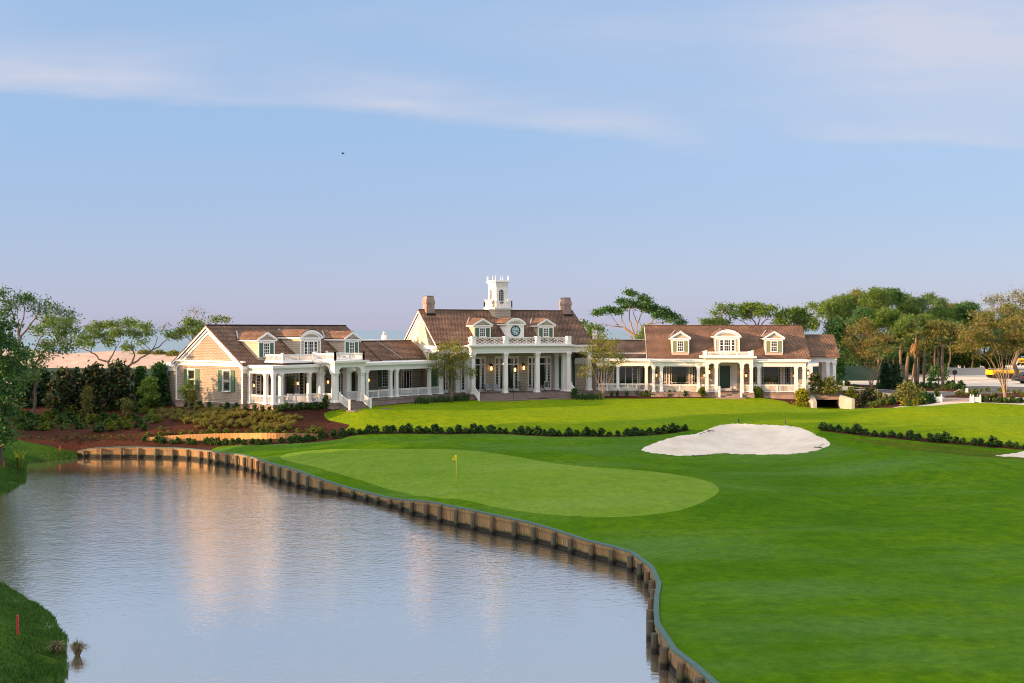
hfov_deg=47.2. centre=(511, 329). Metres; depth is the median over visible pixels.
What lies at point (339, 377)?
glass door
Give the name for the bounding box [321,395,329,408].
shrub
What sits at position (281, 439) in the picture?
hedge shrub
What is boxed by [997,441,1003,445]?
hedge shrub
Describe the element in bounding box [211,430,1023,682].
lawn
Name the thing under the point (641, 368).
window
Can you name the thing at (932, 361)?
bush
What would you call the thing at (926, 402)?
bed shrub
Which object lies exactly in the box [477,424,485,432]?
hedge shrub
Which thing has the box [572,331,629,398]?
crape myrtle
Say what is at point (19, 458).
iris clump
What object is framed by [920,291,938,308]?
pine tree
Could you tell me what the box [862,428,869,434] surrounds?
hedge shrub
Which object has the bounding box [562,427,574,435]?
hedge shrub
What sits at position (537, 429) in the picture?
hedge shrub
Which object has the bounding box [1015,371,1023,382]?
parked suv
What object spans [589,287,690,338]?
live oak
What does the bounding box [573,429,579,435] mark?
hedge shrub
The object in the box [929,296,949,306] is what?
pine tree
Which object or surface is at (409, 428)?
hedge shrub
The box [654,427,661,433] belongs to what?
hedge shrub
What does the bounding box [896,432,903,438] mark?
hedge shrub
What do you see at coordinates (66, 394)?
magnolia tree
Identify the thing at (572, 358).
glass door
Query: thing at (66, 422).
shrub
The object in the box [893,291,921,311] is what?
pine tree
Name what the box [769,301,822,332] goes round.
oak tree
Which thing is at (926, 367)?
bush
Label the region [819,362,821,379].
palm tree
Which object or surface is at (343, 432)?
hedge shrub
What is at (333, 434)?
hedge shrub
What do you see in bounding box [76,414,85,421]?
shrub
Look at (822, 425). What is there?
hedge shrub
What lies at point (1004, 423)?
lawn
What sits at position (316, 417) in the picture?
mulch bed
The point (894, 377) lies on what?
cypress tree
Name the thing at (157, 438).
hedge shrub
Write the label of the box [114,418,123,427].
shrub
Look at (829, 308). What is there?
oak tree
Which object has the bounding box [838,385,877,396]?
path handrail
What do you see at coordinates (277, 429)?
flowering shrub
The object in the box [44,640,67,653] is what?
reed clump
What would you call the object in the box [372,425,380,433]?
hedge shrub
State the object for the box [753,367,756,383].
window
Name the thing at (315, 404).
foundation shrub
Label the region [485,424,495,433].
hedge shrub
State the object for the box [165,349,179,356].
dune scrub
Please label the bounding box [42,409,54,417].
shrub
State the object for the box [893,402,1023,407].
concrete path
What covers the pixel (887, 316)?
oak tree
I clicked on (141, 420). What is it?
shrub
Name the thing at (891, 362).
bush
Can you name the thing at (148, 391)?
young tree
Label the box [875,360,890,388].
cypress tree
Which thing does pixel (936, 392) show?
clipped shrub
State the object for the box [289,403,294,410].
foundation shrub
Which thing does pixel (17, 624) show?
red stake
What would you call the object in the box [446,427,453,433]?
hedge shrub
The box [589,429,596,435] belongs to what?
hedge shrub
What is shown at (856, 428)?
hedge shrub
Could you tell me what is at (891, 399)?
bed shrub
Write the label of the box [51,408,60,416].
shrub
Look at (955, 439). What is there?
hedge shrub
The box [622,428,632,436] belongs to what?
hedge shrub
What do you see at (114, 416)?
shrub
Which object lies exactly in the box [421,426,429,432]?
hedge shrub
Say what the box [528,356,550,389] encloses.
glass door
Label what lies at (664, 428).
hedge shrub
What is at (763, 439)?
sand bunker
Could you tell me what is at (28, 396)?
cypress tree
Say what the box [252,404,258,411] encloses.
foundation shrub
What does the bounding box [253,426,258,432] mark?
flowering shrub
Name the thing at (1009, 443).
hedge shrub
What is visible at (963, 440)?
hedge shrub
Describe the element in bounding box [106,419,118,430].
shrub
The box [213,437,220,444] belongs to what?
hedge shrub
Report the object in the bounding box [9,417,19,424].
shrub
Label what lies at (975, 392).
clipped shrub
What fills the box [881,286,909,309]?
oak tree
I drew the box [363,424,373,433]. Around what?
hedge shrub
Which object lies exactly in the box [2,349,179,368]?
sand dune
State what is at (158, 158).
sky
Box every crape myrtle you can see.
[423,336,480,397]
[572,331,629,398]
[838,313,897,387]
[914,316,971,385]
[945,311,1023,396]
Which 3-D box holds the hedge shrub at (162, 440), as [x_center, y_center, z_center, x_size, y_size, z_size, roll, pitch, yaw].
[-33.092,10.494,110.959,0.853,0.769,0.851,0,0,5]
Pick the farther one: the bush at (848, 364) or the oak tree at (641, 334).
the bush at (848, 364)
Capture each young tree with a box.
[77,385,95,415]
[117,397,134,415]
[135,375,160,406]
[177,377,196,407]
[186,386,201,412]
[836,353,849,384]
[925,362,949,380]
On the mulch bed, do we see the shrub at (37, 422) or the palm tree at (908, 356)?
the shrub at (37, 422)
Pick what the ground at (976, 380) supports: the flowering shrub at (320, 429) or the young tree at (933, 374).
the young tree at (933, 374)
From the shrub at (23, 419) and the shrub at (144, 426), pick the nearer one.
the shrub at (144, 426)
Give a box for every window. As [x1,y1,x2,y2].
[184,368,198,389]
[218,370,234,391]
[283,373,295,394]
[378,370,393,386]
[639,366,644,389]
[659,366,666,383]
[669,366,689,383]
[692,366,696,383]
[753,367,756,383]
[761,367,780,384]
[784,367,790,384]
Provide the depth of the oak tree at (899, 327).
180.23 m
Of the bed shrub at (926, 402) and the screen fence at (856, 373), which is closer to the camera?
the bed shrub at (926, 402)
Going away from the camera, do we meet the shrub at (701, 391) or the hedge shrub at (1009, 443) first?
the hedge shrub at (1009, 443)
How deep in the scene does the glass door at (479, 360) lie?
141.58 m
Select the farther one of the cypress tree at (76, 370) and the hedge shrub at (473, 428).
the cypress tree at (76, 370)
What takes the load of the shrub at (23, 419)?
on the mulch bed
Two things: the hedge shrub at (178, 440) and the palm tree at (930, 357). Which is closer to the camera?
the hedge shrub at (178, 440)
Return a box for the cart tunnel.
[803,393,854,408]
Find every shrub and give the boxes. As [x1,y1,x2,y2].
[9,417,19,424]
[15,422,23,429]
[17,414,26,422]
[22,419,37,429]
[24,410,34,418]
[30,412,42,421]
[33,420,41,425]
[38,421,52,429]
[39,413,50,421]
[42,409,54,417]
[48,421,56,427]
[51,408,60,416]
[55,413,68,423]
[59,424,68,429]
[61,419,72,425]
[66,404,79,413]
[69,414,78,422]
[70,420,82,428]
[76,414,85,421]
[80,423,89,428]
[83,413,97,423]
[90,421,104,431]
[91,413,101,421]
[99,410,108,420]
[103,403,113,409]
[103,418,111,425]
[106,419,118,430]
[108,402,119,409]
[108,412,121,419]
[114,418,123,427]
[121,420,132,428]
[122,414,133,421]
[131,412,137,419]
[132,405,140,413]
[132,417,146,426]
[139,405,149,413]
[140,423,149,429]
[142,414,151,420]
[148,409,158,413]
[149,414,163,422]
[151,434,160,442]
[156,401,165,408]
[159,436,166,443]
[174,437,181,443]
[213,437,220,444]
[221,438,228,444]
[223,401,229,408]
[231,402,239,408]
[248,438,254,443]
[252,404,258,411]
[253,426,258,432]
[254,438,262,444]
[264,426,271,432]
[274,426,281,432]
[277,437,285,442]
[279,404,285,411]
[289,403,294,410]
[291,434,297,441]
[295,428,301,432]
[296,435,303,442]
[298,401,304,409]
[303,434,311,441]
[312,401,318,409]
[314,427,324,432]
[316,432,323,438]
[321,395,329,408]
[330,431,336,437]
[340,429,348,436]
[348,427,355,434]
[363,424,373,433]
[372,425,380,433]
[382,425,390,432]
[389,425,396,432]
[398,425,407,432]
[405,423,414,432]
[415,426,424,432]
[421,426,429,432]
[429,423,439,432]
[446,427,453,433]
[454,424,463,432]
[467,423,477,433]
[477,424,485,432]
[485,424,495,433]
[494,427,502,432]
[517,425,524,433]
[523,426,533,434]
[532,425,541,434]
[539,429,546,435]
[547,428,556,435]
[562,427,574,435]
[570,388,578,398]
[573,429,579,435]
[580,426,591,435]
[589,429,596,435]
[596,428,605,435]
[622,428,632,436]
[629,426,641,435]
[644,390,649,396]
[645,427,654,434]
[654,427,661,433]
[660,425,669,433]
[667,422,679,432]
[681,424,688,429]
[697,386,707,396]
[753,386,764,397]
[791,385,810,406]
[808,372,823,392]
[816,422,828,429]
[817,381,826,393]
[820,374,843,393]
[827,424,835,430]
[835,424,842,431]
[844,387,857,404]
[849,423,862,433]
[858,386,878,404]
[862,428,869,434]
[871,400,879,407]
[888,430,895,436]
[889,396,895,404]
[891,378,924,402]
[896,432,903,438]
[900,399,906,405]
[905,400,912,405]
[905,430,916,439]
[911,399,918,405]
[915,389,930,403]
[916,433,922,439]
[917,396,925,404]
[923,396,931,404]
[925,433,933,441]
[928,393,935,402]
[933,433,942,441]
[934,388,939,395]
[940,383,949,388]
[941,431,952,442]
[949,382,956,388]
[951,436,960,442]
[956,382,962,388]
[960,437,968,443]
[969,437,979,444]
[971,388,977,396]
[978,437,984,444]
[985,435,1000,446]
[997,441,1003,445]
[1002,397,1009,402]
[1004,440,1013,447]
[1008,396,1016,402]
[1012,442,1020,447]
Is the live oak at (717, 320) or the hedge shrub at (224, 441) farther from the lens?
the live oak at (717, 320)
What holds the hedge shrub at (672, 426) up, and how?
on the mulch bed
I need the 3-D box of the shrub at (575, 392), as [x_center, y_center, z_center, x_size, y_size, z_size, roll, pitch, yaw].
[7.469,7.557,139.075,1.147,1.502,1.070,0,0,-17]
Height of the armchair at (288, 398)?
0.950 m
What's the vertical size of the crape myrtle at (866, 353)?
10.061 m
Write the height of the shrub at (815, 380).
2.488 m
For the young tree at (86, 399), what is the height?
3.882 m
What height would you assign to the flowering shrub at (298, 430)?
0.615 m
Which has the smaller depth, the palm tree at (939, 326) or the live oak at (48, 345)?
the live oak at (48, 345)
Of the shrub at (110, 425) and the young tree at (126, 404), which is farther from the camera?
the young tree at (126, 404)
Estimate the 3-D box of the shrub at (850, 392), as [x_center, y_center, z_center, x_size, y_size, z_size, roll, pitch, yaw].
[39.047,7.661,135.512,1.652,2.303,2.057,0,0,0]
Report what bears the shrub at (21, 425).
on the mulch bed
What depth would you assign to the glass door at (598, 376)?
146.71 m
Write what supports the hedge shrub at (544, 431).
on the mulch bed
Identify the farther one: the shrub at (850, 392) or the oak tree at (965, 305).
the oak tree at (965, 305)
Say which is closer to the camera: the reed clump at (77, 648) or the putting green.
the reed clump at (77, 648)
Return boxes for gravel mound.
[947,367,987,374]
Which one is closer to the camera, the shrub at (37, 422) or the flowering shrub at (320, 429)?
the flowering shrub at (320, 429)
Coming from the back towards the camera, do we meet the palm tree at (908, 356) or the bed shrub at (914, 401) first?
the palm tree at (908, 356)
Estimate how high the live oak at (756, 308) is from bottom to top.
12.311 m
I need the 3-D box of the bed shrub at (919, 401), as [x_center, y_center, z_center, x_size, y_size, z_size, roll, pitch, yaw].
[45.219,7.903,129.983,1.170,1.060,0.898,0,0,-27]
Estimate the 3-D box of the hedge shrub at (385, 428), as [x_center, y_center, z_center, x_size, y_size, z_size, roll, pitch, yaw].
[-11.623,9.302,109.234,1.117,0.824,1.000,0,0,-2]
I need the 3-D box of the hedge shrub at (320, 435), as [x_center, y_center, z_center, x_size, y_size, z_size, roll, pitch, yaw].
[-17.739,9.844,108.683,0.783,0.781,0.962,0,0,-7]
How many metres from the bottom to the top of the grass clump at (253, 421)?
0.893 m
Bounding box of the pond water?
[0,457,675,682]
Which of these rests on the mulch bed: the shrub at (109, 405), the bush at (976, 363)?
the shrub at (109, 405)
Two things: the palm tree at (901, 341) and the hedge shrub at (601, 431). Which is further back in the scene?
the palm tree at (901, 341)
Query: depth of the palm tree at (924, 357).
156.86 m
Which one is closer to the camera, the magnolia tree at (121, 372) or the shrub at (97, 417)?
the shrub at (97, 417)
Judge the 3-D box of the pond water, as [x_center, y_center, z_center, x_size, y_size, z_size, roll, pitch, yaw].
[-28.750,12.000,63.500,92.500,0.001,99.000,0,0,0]
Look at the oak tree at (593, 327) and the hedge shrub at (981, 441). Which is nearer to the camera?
the hedge shrub at (981, 441)
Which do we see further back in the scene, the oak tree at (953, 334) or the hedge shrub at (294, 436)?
the oak tree at (953, 334)
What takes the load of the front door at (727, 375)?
in the clubhouse
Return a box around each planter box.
[934,394,941,401]
[970,394,980,402]
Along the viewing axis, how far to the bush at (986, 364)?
212.47 m
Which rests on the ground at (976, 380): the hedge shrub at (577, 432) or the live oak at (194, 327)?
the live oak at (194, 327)
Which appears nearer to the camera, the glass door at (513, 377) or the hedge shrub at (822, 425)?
the hedge shrub at (822, 425)
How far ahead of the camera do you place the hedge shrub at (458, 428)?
109.64 m
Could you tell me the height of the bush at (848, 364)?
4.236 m
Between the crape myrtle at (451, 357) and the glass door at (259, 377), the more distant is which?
the crape myrtle at (451, 357)
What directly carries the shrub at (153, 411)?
on the mulch bed
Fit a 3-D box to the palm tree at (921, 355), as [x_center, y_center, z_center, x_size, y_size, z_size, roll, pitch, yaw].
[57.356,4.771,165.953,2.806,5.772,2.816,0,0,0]
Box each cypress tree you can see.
[11,380,38,408]
[31,366,52,405]
[71,366,82,404]
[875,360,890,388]
[885,361,903,388]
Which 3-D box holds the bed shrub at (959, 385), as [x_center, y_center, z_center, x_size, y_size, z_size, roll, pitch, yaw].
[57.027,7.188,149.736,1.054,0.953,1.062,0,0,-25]
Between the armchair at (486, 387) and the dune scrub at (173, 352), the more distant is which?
the dune scrub at (173, 352)
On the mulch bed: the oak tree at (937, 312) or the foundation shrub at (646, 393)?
the foundation shrub at (646, 393)
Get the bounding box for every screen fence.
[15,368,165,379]
[812,365,908,380]
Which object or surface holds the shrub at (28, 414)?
on the mulch bed
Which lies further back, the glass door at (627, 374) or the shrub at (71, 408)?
the glass door at (627, 374)
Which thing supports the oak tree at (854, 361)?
on the ground at (976, 380)
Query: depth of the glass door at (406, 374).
138.60 m
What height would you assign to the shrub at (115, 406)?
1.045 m
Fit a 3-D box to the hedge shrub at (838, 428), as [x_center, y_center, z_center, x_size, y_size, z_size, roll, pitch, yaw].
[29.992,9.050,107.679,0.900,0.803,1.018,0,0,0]
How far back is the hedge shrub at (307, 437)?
107.44 m
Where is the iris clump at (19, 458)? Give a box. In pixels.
[12,447,26,468]
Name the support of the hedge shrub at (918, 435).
on the mulch bed
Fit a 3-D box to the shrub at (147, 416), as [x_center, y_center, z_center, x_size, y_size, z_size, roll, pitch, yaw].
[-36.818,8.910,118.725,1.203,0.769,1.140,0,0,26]
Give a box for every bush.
[838,350,856,365]
[872,356,902,364]
[897,348,913,371]
[905,348,929,372]
[920,354,933,368]
[938,349,961,367]
[956,351,986,367]
[981,350,1009,368]
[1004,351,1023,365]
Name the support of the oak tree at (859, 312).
on the ground at (976, 380)
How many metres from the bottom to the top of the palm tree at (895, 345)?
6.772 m
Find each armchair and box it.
[284,393,291,402]
[484,384,490,391]
[492,384,498,391]
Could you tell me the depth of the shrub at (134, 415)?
121.14 m
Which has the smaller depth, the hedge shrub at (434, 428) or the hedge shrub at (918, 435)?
the hedge shrub at (918, 435)
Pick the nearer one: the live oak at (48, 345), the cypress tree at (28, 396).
the live oak at (48, 345)
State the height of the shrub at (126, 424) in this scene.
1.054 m
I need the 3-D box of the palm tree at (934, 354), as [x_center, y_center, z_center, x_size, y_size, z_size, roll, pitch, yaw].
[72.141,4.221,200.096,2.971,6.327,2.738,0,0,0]
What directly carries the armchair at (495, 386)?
on the clubhouse
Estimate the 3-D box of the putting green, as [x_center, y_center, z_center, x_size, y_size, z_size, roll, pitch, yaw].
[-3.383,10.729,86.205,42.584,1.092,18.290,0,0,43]
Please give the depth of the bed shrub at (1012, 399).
127.87 m
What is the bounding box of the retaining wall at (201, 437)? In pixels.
[146,433,317,440]
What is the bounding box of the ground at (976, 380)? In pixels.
[807,363,1023,402]
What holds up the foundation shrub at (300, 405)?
on the mulch bed
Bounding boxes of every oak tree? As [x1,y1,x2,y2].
[0,304,39,463]
[580,319,610,338]
[631,324,649,338]
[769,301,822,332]
[812,296,845,330]
[822,312,856,349]
[826,293,859,321]
[837,334,880,365]
[844,300,883,365]
[846,286,867,337]
[854,285,894,309]
[856,327,898,362]
[869,303,903,362]
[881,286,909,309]
[888,313,923,349]
[892,301,921,316]
[917,309,942,374]
[919,304,959,361]
[922,339,952,363]
[938,314,966,366]
[939,300,957,367]
[946,345,982,367]
[950,300,984,367]
[953,306,978,367]
[957,321,992,367]
[973,309,999,368]
[982,326,1017,369]
[997,303,1023,328]
[1007,318,1023,344]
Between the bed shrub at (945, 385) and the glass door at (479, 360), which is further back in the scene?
the bed shrub at (945, 385)
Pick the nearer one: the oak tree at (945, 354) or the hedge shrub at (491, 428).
the hedge shrub at (491, 428)
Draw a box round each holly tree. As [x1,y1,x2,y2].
[129,366,148,403]
[149,358,171,405]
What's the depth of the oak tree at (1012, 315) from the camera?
214.17 m
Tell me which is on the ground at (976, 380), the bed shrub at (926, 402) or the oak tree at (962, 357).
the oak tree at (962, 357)
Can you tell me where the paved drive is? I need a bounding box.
[882,392,1023,401]
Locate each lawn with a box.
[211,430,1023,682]
[324,398,1023,445]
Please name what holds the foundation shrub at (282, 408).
on the mulch bed
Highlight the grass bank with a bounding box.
[0,440,76,682]
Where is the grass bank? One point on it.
(32, 450)
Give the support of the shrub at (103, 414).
on the mulch bed
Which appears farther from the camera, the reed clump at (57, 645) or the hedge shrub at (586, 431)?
the hedge shrub at (586, 431)
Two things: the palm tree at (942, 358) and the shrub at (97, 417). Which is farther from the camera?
the palm tree at (942, 358)
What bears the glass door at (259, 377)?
in the clubhouse
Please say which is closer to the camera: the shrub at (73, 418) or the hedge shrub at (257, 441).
the hedge shrub at (257, 441)
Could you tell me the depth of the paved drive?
131.33 m
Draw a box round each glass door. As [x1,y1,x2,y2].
[256,374,277,402]
[298,372,316,399]
[338,371,340,391]
[351,371,357,396]
[401,369,411,392]
[431,357,454,392]
[460,356,485,391]
[494,356,518,390]
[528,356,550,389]
[559,356,574,389]
[595,366,606,389]
[613,366,637,389]
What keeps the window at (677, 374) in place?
in the clubhouse
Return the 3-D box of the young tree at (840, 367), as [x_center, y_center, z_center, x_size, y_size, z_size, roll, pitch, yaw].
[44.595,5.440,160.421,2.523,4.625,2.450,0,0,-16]
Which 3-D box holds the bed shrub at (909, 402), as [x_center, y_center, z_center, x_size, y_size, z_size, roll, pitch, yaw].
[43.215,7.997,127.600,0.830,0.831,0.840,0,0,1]
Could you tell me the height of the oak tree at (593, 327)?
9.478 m
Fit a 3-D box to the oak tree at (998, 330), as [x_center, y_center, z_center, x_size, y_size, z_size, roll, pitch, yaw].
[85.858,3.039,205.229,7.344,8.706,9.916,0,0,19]
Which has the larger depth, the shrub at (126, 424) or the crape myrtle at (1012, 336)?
the crape myrtle at (1012, 336)
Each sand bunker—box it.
[641,423,829,455]
[996,451,1023,457]
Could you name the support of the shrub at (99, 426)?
on the mulch bed
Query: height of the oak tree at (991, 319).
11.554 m
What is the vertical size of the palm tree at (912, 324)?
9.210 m
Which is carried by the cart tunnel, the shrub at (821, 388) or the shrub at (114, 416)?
the shrub at (821, 388)
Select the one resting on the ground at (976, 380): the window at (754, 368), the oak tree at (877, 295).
the oak tree at (877, 295)
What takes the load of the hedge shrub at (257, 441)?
on the mulch bed
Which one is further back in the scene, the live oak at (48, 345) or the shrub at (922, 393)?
the shrub at (922, 393)
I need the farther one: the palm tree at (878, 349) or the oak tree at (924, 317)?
the oak tree at (924, 317)
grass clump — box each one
[201,410,209,417]
[248,419,257,425]
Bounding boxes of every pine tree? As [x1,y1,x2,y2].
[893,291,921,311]
[911,296,930,313]
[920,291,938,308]
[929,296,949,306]
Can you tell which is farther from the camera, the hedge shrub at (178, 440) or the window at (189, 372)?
the window at (189, 372)
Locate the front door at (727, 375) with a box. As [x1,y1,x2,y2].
[713,364,736,390]
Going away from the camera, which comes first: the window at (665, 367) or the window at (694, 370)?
the window at (694, 370)
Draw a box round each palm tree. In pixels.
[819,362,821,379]
[871,345,887,383]
[888,336,901,363]
[890,337,909,381]
[902,342,917,383]
[903,318,928,383]
[910,341,926,381]
[911,345,922,380]
[915,346,933,382]
[928,340,932,367]
[928,342,940,364]
[934,336,951,385]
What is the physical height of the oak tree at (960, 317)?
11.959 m
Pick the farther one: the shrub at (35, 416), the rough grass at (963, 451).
the shrub at (35, 416)
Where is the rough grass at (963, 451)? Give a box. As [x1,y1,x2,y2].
[844,437,1023,460]
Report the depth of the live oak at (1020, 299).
171.90 m
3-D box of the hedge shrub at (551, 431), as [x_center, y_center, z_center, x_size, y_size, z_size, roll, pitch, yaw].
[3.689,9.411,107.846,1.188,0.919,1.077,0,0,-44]
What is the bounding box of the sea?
[4,330,1023,362]
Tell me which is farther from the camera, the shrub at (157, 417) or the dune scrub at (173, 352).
the dune scrub at (173, 352)
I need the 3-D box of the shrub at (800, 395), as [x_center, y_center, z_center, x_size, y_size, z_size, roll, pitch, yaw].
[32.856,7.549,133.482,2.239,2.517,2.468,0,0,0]
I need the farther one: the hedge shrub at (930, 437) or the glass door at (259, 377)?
the glass door at (259, 377)
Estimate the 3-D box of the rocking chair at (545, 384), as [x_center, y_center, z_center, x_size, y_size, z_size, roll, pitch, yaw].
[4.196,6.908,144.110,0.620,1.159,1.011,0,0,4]
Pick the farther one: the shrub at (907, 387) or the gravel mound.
the gravel mound
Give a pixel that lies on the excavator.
(989, 373)
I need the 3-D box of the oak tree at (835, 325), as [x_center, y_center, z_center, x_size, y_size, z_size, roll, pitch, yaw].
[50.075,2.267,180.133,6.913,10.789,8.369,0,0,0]
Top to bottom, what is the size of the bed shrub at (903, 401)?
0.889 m
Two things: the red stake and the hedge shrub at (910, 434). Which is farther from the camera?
the hedge shrub at (910, 434)
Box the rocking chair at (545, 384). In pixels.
[544,381,548,389]
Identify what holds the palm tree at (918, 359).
on the ground at (976, 380)
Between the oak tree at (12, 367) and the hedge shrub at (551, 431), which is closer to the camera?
the oak tree at (12, 367)
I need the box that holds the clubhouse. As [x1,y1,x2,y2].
[163,275,839,411]
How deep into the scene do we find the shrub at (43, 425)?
115.25 m
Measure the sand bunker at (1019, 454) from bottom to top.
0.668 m
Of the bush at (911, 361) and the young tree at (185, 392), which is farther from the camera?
the bush at (911, 361)
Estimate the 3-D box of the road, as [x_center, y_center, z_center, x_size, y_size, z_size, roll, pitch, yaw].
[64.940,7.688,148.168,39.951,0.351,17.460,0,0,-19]
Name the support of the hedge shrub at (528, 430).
on the mulch bed
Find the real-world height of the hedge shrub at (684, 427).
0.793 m
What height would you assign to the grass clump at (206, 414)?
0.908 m
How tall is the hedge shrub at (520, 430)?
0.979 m
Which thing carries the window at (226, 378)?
in the clubhouse
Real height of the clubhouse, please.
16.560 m
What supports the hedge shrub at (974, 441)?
on the mulch bed
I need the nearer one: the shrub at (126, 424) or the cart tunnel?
the shrub at (126, 424)
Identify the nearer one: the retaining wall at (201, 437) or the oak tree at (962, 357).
the retaining wall at (201, 437)
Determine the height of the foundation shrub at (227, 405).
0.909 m
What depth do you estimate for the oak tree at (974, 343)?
204.59 m
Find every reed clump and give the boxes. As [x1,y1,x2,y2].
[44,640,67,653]
[64,637,90,655]
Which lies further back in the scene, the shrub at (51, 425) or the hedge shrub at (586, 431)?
the shrub at (51, 425)
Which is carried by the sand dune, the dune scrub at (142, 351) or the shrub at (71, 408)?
the dune scrub at (142, 351)
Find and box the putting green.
[280,449,718,516]
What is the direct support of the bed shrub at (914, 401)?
on the mulch bed
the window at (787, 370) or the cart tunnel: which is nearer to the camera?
the cart tunnel
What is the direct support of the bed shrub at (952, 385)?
on the mulch bed
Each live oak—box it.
[0,283,81,377]
[11,311,92,413]
[70,316,170,379]
[161,302,232,341]
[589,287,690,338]
[697,301,737,324]
[726,301,790,324]
[963,285,1023,380]
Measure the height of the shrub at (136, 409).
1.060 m
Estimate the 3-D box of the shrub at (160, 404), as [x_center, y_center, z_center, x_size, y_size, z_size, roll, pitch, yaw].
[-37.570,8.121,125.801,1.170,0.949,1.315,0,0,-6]
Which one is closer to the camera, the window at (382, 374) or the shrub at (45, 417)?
the shrub at (45, 417)
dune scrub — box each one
[137,348,153,353]
[153,349,168,354]
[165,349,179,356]
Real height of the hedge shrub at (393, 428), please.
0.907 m
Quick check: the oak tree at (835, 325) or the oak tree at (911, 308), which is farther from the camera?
the oak tree at (911, 308)
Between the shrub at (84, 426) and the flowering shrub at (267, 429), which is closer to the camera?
the flowering shrub at (267, 429)
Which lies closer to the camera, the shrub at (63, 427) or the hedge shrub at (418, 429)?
the hedge shrub at (418, 429)
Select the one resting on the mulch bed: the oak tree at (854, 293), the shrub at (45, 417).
the shrub at (45, 417)
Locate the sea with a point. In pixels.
(170, 345)
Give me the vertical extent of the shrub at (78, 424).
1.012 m
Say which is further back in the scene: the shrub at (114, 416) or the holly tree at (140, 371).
the holly tree at (140, 371)
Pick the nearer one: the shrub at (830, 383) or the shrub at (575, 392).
the shrub at (830, 383)
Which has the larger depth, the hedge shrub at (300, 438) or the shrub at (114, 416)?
the shrub at (114, 416)
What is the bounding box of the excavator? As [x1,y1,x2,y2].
[985,358,1023,377]
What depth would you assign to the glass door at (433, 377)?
139.62 m
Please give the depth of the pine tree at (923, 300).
215.43 m
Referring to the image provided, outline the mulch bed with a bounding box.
[5,384,1023,451]
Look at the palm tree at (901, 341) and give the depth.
162.84 m
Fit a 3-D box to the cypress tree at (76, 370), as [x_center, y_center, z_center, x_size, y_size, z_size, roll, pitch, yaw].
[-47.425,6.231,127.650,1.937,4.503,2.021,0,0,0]
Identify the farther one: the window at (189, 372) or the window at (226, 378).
the window at (189, 372)
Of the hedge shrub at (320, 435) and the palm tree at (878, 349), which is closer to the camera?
the hedge shrub at (320, 435)
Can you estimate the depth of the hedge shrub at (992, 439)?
102.21 m
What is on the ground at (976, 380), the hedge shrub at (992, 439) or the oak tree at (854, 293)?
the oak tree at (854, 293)
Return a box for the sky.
[0,0,1023,329]
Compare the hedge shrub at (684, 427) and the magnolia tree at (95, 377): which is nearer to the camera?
the hedge shrub at (684, 427)
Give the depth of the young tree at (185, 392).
123.06 m
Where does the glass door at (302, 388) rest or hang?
in the clubhouse
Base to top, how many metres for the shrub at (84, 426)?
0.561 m
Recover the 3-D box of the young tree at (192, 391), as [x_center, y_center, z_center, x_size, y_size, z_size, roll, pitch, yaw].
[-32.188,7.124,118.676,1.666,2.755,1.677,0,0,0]
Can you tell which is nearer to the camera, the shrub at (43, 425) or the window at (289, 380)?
the shrub at (43, 425)
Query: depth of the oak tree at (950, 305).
217.38 m
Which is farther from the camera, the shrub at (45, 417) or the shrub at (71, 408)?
the shrub at (71, 408)
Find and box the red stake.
[16,615,18,634]
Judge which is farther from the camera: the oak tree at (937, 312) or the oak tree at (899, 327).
the oak tree at (937, 312)
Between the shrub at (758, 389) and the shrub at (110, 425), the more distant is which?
the shrub at (758, 389)
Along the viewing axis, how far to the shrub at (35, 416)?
119.32 m
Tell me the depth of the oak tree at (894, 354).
178.28 m
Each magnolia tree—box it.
[41,366,82,412]
[72,360,112,412]
[101,358,136,408]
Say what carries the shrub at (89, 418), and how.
on the mulch bed
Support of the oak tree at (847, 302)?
on the ground at (976, 380)
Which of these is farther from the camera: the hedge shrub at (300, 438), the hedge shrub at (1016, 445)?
the hedge shrub at (300, 438)
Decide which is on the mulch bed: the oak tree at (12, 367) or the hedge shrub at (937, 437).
the hedge shrub at (937, 437)
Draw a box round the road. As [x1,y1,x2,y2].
[876,386,1023,396]
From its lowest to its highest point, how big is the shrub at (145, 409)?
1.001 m
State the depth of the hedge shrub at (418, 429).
109.73 m
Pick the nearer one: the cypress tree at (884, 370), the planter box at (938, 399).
the planter box at (938, 399)
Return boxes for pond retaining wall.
[77,446,718,682]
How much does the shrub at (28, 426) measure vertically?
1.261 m
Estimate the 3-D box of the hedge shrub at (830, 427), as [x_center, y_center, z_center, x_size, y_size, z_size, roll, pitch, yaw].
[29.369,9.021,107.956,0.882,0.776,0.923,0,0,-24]
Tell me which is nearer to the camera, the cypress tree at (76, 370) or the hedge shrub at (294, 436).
the hedge shrub at (294, 436)
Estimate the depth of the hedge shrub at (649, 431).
107.77 m
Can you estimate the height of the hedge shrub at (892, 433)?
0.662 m
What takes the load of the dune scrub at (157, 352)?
on the sand dune
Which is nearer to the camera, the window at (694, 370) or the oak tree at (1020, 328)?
the window at (694, 370)
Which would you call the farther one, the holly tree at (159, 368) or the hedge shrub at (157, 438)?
the holly tree at (159, 368)
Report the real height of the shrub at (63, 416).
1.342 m

